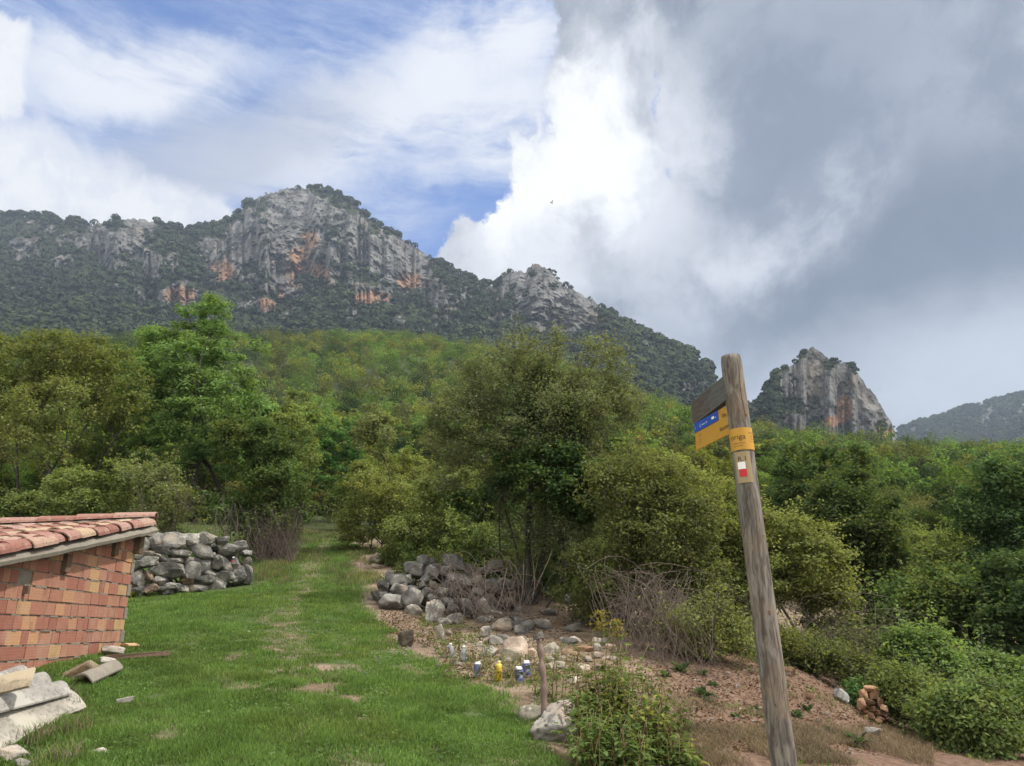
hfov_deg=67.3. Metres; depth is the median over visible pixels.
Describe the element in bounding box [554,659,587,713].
leafy weed
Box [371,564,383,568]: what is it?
stone
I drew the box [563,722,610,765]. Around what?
leafy weed
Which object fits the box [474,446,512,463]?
hillside tree
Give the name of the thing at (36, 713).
cement sheet
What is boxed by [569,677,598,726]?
leafy weed
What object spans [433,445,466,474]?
hillside tree
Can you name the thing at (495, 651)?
stone
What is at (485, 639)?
stone
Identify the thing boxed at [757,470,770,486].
hillside tree
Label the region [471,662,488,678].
leafy weed
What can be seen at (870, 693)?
stone pile
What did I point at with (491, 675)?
leafy weed
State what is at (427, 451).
hillside tree
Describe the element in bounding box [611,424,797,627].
shrub
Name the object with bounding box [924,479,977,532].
hillside tree
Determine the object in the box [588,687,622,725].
leafy weed
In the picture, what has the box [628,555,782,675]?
bramble
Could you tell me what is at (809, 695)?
stone
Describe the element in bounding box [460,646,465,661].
plastic bottle
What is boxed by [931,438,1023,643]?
tree
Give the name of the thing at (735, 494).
hillside tree
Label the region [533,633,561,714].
wooden stake
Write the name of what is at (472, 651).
leafy weed
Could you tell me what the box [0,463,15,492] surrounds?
hillside tree
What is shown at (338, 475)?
hillside tree
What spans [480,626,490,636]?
stone
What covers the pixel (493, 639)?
stone
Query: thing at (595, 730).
leafy weed
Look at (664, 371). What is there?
mountain scrub
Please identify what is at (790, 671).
stone
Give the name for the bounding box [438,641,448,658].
leafy weed
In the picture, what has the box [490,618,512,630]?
stone
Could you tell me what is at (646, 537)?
shrub
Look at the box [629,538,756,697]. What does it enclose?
dry brambles
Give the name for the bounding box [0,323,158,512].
many stemmed tree
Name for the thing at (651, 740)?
leafy weed
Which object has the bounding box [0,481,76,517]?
shrub
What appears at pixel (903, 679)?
bramble
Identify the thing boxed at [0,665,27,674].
cement tile
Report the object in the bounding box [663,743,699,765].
leafy weed
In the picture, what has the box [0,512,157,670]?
brick hut
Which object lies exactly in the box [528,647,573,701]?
leafy weed
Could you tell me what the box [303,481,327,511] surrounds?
hillside bush
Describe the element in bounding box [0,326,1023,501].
woodland
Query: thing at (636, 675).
leafy weed
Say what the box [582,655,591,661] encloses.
stone
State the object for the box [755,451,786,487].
hillside tree
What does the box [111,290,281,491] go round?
ash tree
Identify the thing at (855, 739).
rosette plant
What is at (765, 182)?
sky
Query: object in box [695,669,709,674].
rosette plant
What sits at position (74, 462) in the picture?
hillside tree
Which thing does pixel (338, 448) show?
hillside tree
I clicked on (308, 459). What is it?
tree
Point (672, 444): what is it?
hillside tree
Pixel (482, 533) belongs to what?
shrub
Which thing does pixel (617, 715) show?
leafy weed
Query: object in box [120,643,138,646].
stone
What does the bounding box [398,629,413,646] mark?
stone
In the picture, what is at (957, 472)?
hillside tree
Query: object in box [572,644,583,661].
leafy weed
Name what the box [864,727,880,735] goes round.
stone
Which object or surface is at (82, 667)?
tile
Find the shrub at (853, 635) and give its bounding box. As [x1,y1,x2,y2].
[801,601,938,680]
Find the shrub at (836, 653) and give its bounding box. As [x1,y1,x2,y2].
[779,608,898,705]
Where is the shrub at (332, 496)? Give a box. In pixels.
[321,462,370,528]
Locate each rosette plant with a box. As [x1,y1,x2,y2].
[128,591,140,597]
[658,669,671,676]
[671,661,694,673]
[691,686,719,700]
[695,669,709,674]
[707,680,718,686]
[729,711,741,717]
[790,708,807,717]
[801,704,812,712]
[844,730,873,747]
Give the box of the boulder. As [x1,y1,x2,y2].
[529,699,576,741]
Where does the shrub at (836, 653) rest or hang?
on the ground at (583, 633)
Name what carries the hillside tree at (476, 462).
on the ground at (583, 633)
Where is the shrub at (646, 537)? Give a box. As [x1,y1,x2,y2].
[544,427,749,637]
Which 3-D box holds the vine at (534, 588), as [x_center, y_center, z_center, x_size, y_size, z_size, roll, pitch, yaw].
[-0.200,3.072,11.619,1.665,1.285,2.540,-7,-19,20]
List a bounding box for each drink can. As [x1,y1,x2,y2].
[473,662,481,676]
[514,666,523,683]
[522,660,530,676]
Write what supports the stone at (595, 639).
on the ground at (583, 633)
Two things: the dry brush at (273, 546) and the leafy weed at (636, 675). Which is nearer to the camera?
the leafy weed at (636, 675)
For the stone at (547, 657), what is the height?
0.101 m
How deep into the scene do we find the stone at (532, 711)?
5.76 m
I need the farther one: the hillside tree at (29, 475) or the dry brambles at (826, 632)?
the hillside tree at (29, 475)
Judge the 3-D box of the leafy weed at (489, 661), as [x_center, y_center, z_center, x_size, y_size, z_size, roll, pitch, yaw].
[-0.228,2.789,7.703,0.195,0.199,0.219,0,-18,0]
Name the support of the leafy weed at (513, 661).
on the ground at (583, 633)
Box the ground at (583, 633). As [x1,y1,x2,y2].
[1,343,1023,765]
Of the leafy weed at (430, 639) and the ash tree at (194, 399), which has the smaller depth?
the leafy weed at (430, 639)
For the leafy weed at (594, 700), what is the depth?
5.74 m
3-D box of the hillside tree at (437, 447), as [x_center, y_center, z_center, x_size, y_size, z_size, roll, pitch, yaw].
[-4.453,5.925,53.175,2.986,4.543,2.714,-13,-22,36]
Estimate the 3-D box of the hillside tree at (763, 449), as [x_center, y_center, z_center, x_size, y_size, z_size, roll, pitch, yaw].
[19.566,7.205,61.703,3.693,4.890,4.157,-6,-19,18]
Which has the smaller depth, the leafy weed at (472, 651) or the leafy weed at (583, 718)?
the leafy weed at (583, 718)
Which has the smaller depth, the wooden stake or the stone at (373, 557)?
the wooden stake
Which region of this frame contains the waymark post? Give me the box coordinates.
[691,353,797,765]
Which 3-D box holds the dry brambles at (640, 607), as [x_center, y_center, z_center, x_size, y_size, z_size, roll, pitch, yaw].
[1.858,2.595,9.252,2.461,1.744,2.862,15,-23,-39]
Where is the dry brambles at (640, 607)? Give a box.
[567,536,837,676]
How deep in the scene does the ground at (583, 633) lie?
8.48 m
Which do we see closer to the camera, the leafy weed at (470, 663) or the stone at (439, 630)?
the leafy weed at (470, 663)
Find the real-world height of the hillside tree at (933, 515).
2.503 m
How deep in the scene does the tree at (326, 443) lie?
30.50 m
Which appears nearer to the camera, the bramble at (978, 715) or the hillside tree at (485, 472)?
the bramble at (978, 715)
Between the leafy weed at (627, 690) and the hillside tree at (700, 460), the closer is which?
the leafy weed at (627, 690)
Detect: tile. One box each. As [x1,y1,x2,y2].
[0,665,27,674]
[0,680,71,712]
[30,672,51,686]
[61,660,99,678]
[71,660,122,682]
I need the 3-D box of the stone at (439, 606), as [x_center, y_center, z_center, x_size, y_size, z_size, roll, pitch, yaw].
[-1.169,3.440,11.513,0.265,0.415,0.352,-4,-18,13]
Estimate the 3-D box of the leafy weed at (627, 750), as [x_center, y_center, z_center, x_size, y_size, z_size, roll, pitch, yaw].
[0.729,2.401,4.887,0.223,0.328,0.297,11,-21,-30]
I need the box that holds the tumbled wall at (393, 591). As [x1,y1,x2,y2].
[367,554,580,643]
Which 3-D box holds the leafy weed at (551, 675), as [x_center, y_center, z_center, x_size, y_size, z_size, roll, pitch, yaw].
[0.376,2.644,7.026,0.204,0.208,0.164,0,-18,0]
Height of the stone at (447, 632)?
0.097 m
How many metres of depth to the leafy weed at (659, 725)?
5.57 m
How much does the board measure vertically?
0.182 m
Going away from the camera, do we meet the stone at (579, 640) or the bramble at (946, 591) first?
the stone at (579, 640)
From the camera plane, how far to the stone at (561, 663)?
7.54 m
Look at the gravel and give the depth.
8.45 m
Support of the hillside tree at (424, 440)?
on the ground at (583, 633)
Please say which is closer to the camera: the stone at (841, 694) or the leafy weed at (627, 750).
the leafy weed at (627, 750)
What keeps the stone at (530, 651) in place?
on the ground at (583, 633)
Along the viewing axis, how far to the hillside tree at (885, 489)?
32.12 m
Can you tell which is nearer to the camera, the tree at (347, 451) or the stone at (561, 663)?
the stone at (561, 663)
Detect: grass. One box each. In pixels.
[0,520,569,765]
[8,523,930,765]
[14,523,929,765]
[413,571,1023,765]
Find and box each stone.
[0,744,29,761]
[15,758,31,765]
[91,747,106,752]
[98,657,115,663]
[101,645,124,654]
[116,696,134,703]
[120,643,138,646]
[369,553,385,563]
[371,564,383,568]
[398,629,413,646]
[425,599,444,622]
[435,624,444,640]
[437,617,451,625]
[444,630,452,634]
[448,660,461,665]
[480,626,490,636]
[481,646,497,656]
[482,636,488,643]
[489,635,502,644]
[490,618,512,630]
[500,648,520,661]
[502,636,527,654]
[518,704,540,721]
[527,648,537,658]
[543,642,558,652]
[545,655,553,662]
[551,661,566,668]
[553,744,607,761]
[561,649,576,655]
[569,676,578,683]
[571,636,581,642]
[574,645,592,651]
[576,663,589,670]
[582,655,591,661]
[591,652,602,658]
[592,637,601,642]
[592,643,602,650]
[600,637,610,644]
[605,643,616,649]
[784,666,795,675]
[806,693,812,699]
[834,688,848,702]
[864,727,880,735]
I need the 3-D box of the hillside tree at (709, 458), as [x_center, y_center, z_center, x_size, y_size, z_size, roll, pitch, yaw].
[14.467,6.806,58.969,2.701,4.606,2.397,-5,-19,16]
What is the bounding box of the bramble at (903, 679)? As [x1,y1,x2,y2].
[836,647,978,732]
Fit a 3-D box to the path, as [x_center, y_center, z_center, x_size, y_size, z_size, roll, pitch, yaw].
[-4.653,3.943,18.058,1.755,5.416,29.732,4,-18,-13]
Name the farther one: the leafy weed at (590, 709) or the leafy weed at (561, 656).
the leafy weed at (561, 656)
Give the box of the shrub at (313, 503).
[279,474,324,522]
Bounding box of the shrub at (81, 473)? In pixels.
[34,443,144,515]
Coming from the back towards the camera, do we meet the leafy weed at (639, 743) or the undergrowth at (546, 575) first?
the undergrowth at (546, 575)
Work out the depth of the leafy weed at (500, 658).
7.74 m
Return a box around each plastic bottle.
[448,643,454,657]
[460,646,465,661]
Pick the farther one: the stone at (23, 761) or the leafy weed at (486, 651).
the leafy weed at (486, 651)
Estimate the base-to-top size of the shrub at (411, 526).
2.897 m
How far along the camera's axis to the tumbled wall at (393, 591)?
12.27 m
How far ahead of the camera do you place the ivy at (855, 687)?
9.27 m
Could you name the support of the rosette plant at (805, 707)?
on the ground at (583, 633)
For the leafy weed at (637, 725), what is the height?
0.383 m
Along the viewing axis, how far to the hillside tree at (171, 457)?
35.72 m
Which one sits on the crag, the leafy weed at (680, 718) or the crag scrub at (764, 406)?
the crag scrub at (764, 406)
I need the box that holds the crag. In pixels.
[750,347,897,442]
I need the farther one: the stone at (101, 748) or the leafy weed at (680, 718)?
the leafy weed at (680, 718)
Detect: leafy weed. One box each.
[423,629,439,645]
[429,636,443,653]
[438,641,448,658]
[445,648,463,663]
[452,633,464,651]
[463,643,480,661]
[463,651,479,670]
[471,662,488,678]
[477,655,492,673]
[478,640,493,658]
[480,651,496,668]
[481,666,501,682]
[494,651,507,668]
[503,658,514,677]
[505,666,521,687]
[508,653,522,670]
[525,663,538,682]
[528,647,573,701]
[528,673,547,696]
[535,648,549,665]
[546,660,560,680]
[549,648,567,661]
[550,707,592,757]
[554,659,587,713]
[557,686,586,743]
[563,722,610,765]
[564,654,577,672]
[566,664,597,711]
[566,696,600,731]
[566,732,602,765]
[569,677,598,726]
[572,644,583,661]
[572,707,630,765]
[574,701,603,765]
[574,707,609,742]
[578,715,616,765]
[580,698,608,732]
[583,671,639,722]
[584,720,618,765]
[585,610,633,710]
[586,659,627,712]
[586,669,626,712]
[586,698,619,742]
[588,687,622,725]
[591,697,626,748]
[592,735,633,765]
[597,675,637,720]
[600,680,639,734]
[600,688,642,733]
[603,618,653,710]
[604,709,642,765]
[605,661,641,722]
[608,718,676,765]
[610,663,651,718]
[611,729,656,765]
[613,733,647,765]
[619,702,648,758]
[620,731,655,765]
[628,692,672,760]
[629,676,655,717]
[637,711,668,759]
[638,701,681,757]
[639,706,676,746]
[639,734,695,765]
[643,692,677,740]
[647,688,672,744]
[647,710,676,764]
[648,668,677,729]
[655,718,697,752]
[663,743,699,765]
[665,732,705,765]
[671,698,695,733]
[681,744,709,765]
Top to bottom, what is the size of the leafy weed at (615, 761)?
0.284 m
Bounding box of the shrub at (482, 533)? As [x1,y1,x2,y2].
[460,518,532,565]
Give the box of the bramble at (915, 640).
[848,600,1023,716]
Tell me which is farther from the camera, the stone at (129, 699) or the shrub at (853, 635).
the shrub at (853, 635)
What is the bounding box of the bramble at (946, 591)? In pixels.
[852,535,1023,650]
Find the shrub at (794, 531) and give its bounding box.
[693,482,877,638]
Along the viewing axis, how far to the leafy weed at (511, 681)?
6.86 m
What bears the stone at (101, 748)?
on the ground at (583, 633)
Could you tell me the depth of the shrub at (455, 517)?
16.64 m
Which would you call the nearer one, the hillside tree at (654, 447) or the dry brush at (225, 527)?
the dry brush at (225, 527)
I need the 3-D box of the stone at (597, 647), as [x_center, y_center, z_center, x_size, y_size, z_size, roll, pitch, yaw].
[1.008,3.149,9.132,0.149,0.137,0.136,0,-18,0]
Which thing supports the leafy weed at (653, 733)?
on the ground at (583, 633)
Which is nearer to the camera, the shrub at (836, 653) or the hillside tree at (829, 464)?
the shrub at (836, 653)
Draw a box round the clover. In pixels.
[3,561,543,765]
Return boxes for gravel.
[244,581,948,764]
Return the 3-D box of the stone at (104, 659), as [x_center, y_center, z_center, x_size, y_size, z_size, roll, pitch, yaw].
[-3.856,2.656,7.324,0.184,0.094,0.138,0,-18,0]
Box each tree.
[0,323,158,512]
[0,371,102,505]
[0,427,40,473]
[0,457,44,494]
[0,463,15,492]
[19,438,52,479]
[20,420,64,450]
[26,442,103,481]
[27,333,166,490]
[44,451,87,493]
[60,424,104,466]
[109,443,152,470]
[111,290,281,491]
[142,441,179,476]
[172,440,188,453]
[178,451,219,484]
[191,467,237,493]
[208,437,247,483]
[265,375,327,516]
[289,413,345,522]
[308,428,341,470]
[317,420,366,510]
[334,453,376,484]
[340,386,398,533]
[352,463,396,489]
[355,430,393,464]
[360,444,393,468]
[390,445,420,465]
[393,463,432,482]
[396,477,435,496]
[400,443,433,472]
[410,309,663,607]
[415,424,451,466]
[433,440,464,464]
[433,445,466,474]
[467,453,492,472]
[471,457,498,503]
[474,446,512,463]
[494,465,536,506]
[636,439,658,461]
[648,441,672,463]
[651,436,690,458]
[667,445,708,469]
[674,468,709,490]
[684,445,717,473]
[690,461,717,479]
[709,458,733,490]
[719,485,765,513]
[754,443,774,469]
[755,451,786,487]
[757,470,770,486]
[758,476,795,513]
[759,422,886,613]
[798,439,924,651]
[810,458,832,469]
[868,480,911,517]
[903,508,930,529]
[917,510,960,531]
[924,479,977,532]
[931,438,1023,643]
[933,464,977,504]
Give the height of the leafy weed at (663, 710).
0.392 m
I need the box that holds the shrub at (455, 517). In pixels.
[434,500,495,559]
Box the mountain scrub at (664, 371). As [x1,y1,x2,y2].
[0,183,754,408]
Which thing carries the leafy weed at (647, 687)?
on the ground at (583, 633)
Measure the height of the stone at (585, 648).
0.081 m
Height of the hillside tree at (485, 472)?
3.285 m
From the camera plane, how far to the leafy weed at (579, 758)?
4.73 m
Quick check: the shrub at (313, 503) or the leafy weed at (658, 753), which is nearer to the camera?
the leafy weed at (658, 753)
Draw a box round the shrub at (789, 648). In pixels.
[714,572,857,673]
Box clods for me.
[629,666,944,756]
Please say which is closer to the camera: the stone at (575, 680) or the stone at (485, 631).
the stone at (575, 680)
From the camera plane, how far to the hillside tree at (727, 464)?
47.40 m
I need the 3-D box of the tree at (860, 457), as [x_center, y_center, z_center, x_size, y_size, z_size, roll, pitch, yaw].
[8.402,3.716,20.869,3.711,5.277,2.672,0,-18,0]
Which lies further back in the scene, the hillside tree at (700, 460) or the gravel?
the hillside tree at (700, 460)
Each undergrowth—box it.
[0,400,969,586]
[376,515,742,601]
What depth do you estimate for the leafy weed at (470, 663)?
7.62 m
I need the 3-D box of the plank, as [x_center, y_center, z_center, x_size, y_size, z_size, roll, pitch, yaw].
[-3.832,2.785,7.870,0.605,0.079,0.044,6,-19,-19]
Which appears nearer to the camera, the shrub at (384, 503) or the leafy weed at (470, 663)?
the leafy weed at (470, 663)
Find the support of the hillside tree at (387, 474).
on the ground at (583, 633)
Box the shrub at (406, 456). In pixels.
[342,439,434,494]
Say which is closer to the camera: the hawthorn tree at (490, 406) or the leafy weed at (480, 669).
the leafy weed at (480, 669)
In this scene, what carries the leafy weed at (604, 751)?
on the ground at (583, 633)
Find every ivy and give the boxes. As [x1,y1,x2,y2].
[441,366,646,603]
[839,675,876,710]
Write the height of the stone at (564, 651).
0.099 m
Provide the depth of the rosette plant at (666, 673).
7.86 m
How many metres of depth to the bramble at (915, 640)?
9.98 m
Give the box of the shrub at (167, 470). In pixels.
[110,448,217,533]
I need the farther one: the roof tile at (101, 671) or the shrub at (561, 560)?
the shrub at (561, 560)
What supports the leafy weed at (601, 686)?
on the ground at (583, 633)
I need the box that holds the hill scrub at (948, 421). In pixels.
[896,390,1023,446]
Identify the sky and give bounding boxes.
[0,0,1023,431]
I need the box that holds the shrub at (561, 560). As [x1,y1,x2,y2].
[511,478,628,590]
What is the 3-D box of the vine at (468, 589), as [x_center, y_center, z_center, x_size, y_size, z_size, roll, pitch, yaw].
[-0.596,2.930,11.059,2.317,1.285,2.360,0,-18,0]
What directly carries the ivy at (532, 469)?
attached to the hawthorn tree at (490, 406)
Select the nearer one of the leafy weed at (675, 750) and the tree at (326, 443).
the leafy weed at (675, 750)
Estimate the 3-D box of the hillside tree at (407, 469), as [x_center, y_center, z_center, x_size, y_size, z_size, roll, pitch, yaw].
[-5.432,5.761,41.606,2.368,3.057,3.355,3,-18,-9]
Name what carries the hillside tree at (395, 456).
on the ground at (583, 633)
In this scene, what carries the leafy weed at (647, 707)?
on the ground at (583, 633)
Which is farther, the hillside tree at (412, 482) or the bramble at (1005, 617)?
the hillside tree at (412, 482)
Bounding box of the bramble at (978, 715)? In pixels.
[893,635,1023,761]
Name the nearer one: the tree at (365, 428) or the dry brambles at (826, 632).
the dry brambles at (826, 632)
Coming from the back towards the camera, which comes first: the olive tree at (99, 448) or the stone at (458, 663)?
the olive tree at (99, 448)
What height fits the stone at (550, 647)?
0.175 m
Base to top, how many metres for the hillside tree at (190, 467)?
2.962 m
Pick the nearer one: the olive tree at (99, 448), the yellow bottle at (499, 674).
the yellow bottle at (499, 674)
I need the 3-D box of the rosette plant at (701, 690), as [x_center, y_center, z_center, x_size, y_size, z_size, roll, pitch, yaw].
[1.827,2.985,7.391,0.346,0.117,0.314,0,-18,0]
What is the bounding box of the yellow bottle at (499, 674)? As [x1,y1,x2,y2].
[496,661,501,680]
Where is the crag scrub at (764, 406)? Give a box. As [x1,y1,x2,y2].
[748,349,896,437]
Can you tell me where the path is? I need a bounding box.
[237,519,408,765]
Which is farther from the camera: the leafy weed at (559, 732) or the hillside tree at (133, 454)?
the hillside tree at (133, 454)
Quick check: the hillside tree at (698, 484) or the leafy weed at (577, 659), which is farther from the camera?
the hillside tree at (698, 484)
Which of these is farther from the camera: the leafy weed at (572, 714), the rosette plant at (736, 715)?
the rosette plant at (736, 715)
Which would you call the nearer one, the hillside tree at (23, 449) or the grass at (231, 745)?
the grass at (231, 745)
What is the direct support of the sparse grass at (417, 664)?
on the ground at (583, 633)
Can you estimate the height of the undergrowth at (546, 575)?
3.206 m
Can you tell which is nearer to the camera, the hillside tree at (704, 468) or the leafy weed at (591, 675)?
the leafy weed at (591, 675)
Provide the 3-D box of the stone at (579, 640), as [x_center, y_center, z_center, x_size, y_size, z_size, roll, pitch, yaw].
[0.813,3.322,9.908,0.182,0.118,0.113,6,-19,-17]
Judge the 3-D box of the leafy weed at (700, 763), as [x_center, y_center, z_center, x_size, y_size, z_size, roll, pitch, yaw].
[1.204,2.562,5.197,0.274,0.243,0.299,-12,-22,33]
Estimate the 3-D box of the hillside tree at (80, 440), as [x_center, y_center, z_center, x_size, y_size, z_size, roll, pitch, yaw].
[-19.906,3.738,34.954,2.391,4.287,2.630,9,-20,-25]
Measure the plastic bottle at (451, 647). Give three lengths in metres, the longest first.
0.163 x 0.068 x 0.068 m
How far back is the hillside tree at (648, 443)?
60.51 m
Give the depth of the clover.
6.36 m
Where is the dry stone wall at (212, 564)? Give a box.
[130,531,252,595]
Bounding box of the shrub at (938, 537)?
[880,510,978,580]
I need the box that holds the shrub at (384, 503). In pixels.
[328,458,444,550]
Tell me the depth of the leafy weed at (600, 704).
5.49 m
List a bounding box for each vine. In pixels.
[395,545,547,632]
[419,548,566,630]
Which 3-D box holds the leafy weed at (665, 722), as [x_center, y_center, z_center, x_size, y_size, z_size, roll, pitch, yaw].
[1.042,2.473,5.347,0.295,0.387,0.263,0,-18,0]
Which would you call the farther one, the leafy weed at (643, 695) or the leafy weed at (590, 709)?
the leafy weed at (643, 695)
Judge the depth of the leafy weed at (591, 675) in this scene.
6.09 m
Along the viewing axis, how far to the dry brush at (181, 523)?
19.81 m
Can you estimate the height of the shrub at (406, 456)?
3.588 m
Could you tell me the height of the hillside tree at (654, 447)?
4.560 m
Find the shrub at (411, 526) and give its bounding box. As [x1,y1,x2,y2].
[367,450,494,563]
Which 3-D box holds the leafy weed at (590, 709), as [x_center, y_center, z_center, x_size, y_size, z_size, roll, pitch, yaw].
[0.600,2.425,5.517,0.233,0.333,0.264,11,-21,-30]
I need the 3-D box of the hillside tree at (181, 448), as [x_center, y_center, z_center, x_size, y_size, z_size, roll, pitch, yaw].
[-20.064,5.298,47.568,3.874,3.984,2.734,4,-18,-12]
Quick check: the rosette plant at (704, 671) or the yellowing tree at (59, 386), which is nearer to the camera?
the rosette plant at (704, 671)
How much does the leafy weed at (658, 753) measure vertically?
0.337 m
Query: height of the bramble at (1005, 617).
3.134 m
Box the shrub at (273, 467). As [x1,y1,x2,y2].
[199,392,327,556]
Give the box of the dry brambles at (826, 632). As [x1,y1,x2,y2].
[777,592,966,720]
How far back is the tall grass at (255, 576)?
15.66 m
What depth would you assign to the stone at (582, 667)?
7.52 m
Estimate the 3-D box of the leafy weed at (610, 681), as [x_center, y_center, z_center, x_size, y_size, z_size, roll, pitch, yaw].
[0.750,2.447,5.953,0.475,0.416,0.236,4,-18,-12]
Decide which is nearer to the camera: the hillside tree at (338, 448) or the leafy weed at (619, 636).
the leafy weed at (619, 636)
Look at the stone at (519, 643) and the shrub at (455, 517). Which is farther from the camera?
the shrub at (455, 517)
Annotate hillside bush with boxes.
[87,469,130,494]
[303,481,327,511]
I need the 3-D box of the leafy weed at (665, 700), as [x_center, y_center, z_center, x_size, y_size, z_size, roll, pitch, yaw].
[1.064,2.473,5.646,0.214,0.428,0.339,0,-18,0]
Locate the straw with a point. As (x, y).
(716, 744)
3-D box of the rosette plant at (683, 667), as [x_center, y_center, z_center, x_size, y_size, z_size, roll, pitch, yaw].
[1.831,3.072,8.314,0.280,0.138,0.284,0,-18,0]
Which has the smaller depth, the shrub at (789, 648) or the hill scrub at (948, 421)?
the shrub at (789, 648)
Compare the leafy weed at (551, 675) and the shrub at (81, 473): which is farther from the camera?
the shrub at (81, 473)
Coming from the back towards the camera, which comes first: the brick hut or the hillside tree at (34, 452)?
the hillside tree at (34, 452)
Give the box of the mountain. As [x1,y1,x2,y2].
[0,187,709,396]
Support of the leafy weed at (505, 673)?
on the ground at (583, 633)
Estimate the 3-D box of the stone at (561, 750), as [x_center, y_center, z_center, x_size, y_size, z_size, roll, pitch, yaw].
[0.466,2.490,5.131,0.383,0.142,0.197,0,-18,0]
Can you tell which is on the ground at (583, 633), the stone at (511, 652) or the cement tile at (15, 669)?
the stone at (511, 652)
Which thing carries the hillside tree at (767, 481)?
on the ground at (583, 633)
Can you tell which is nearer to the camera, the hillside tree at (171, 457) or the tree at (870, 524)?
the tree at (870, 524)
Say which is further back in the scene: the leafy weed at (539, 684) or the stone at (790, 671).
the stone at (790, 671)
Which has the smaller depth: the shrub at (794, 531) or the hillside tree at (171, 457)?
the shrub at (794, 531)
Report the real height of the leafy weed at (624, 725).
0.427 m
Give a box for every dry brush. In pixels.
[71,457,237,549]
[180,469,257,559]
[237,429,339,562]
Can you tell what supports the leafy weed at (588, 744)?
on the ground at (583, 633)
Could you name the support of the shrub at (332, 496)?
on the ground at (583, 633)
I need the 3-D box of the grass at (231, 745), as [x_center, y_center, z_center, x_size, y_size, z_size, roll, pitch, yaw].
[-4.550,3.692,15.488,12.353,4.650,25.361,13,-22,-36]
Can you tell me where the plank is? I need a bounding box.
[105,651,169,658]
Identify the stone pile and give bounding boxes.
[857,685,888,723]
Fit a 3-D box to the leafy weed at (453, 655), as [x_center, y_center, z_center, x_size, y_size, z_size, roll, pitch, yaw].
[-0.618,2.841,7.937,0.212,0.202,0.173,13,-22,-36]
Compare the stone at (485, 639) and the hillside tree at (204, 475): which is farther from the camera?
the hillside tree at (204, 475)
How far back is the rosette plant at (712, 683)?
7.95 m
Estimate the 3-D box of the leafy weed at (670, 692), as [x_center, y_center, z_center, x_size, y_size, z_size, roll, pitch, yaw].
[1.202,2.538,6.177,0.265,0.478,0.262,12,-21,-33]
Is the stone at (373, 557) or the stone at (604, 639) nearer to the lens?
the stone at (604, 639)
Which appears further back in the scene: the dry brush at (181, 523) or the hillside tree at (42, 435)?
the hillside tree at (42, 435)
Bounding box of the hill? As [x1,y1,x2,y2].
[898,399,1023,445]
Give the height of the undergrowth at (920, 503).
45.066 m
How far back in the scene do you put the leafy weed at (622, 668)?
6.23 m
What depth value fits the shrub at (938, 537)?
16.43 m
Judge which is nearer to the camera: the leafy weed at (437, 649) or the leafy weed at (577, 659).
the leafy weed at (577, 659)
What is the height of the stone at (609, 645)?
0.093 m
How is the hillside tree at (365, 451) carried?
on the ground at (583, 633)
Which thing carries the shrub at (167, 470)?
on the ground at (583, 633)
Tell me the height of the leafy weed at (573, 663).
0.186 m
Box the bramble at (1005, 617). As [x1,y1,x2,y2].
[950,539,1023,663]
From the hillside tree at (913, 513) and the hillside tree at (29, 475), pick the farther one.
the hillside tree at (913, 513)
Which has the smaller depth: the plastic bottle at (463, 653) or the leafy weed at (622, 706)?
the leafy weed at (622, 706)
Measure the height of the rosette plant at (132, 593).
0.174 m
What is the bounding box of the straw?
[25,542,941,765]
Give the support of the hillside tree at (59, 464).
on the ground at (583, 633)
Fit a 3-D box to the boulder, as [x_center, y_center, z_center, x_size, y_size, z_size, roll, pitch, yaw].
[0.294,2.493,5.528,0.350,0.379,0.448,0,-18,0]
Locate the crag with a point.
(852, 394)
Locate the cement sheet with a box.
[0,689,85,747]
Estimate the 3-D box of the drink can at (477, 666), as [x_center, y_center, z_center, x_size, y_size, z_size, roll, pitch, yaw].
[-0.323,2.692,7.219,0.077,0.142,0.077,-6,-20,18]
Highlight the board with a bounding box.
[0,667,35,694]
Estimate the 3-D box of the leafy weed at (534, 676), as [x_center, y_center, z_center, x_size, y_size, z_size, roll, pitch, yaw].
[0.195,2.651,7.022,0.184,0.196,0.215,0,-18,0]
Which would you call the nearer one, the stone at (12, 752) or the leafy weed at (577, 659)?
the stone at (12, 752)
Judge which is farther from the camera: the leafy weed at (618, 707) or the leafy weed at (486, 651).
the leafy weed at (486, 651)
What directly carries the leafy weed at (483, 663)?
on the ground at (583, 633)
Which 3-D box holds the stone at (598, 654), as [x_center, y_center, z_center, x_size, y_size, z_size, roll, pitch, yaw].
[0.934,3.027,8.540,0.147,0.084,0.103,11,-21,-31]
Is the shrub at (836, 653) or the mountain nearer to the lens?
the shrub at (836, 653)
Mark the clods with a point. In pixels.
(745, 701)
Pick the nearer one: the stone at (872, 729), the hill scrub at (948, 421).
the stone at (872, 729)
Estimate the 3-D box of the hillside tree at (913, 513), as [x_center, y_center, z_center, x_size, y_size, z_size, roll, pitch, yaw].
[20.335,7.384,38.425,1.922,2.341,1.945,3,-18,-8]

